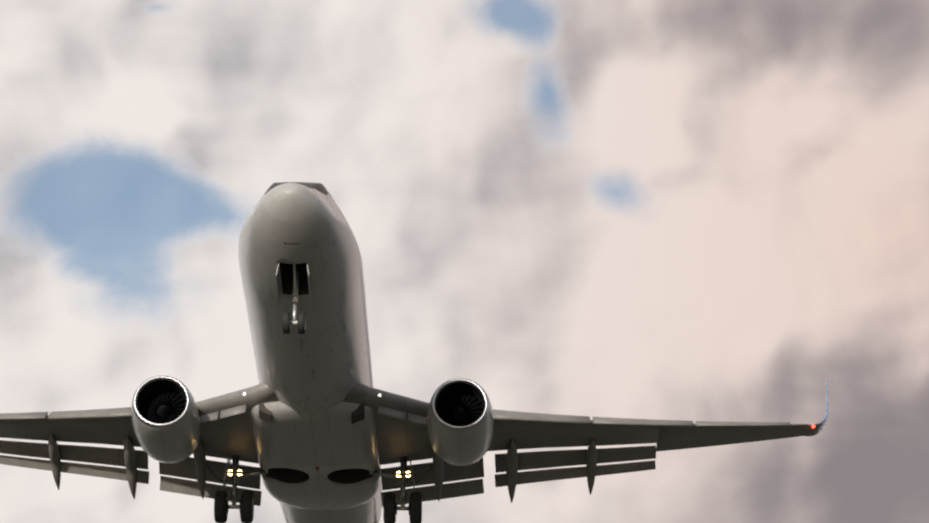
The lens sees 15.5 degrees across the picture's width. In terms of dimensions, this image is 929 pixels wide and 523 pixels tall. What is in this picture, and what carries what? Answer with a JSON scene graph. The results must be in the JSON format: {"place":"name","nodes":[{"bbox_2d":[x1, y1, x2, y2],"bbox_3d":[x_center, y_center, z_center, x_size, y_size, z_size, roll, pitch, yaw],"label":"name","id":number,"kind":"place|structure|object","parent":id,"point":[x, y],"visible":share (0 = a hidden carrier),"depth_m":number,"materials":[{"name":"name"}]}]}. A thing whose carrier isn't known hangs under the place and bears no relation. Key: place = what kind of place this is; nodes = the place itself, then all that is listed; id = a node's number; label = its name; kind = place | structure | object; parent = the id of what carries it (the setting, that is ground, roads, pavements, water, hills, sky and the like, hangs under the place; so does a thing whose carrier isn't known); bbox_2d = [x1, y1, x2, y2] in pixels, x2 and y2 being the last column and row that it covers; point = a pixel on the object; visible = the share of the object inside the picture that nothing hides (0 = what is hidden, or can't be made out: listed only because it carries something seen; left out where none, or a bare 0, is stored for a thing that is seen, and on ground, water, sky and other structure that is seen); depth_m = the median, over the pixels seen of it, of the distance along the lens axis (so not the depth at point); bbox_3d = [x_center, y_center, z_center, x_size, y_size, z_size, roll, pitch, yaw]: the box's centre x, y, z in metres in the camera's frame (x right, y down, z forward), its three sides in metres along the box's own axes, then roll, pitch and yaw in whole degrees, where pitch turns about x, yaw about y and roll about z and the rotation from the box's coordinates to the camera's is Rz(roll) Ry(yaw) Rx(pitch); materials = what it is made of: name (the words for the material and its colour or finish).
{"place":"outdoors","nodes":[
{"label":"outdoors","id":0,"kind":"place"},
{"bbox_2d":[0,182,827,522],"bbox_3d":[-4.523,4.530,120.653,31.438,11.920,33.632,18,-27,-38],"label":"airplane","id":1,"kind":"object","parent":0,"point":[316,426],"visible":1,"depth_m":113.06,"materials":[{"name":"paint"}]},
{"bbox_2d":[0,0,928,522],"label":"sky","id":2,"kind":"structure","parent":0,"point":[685,210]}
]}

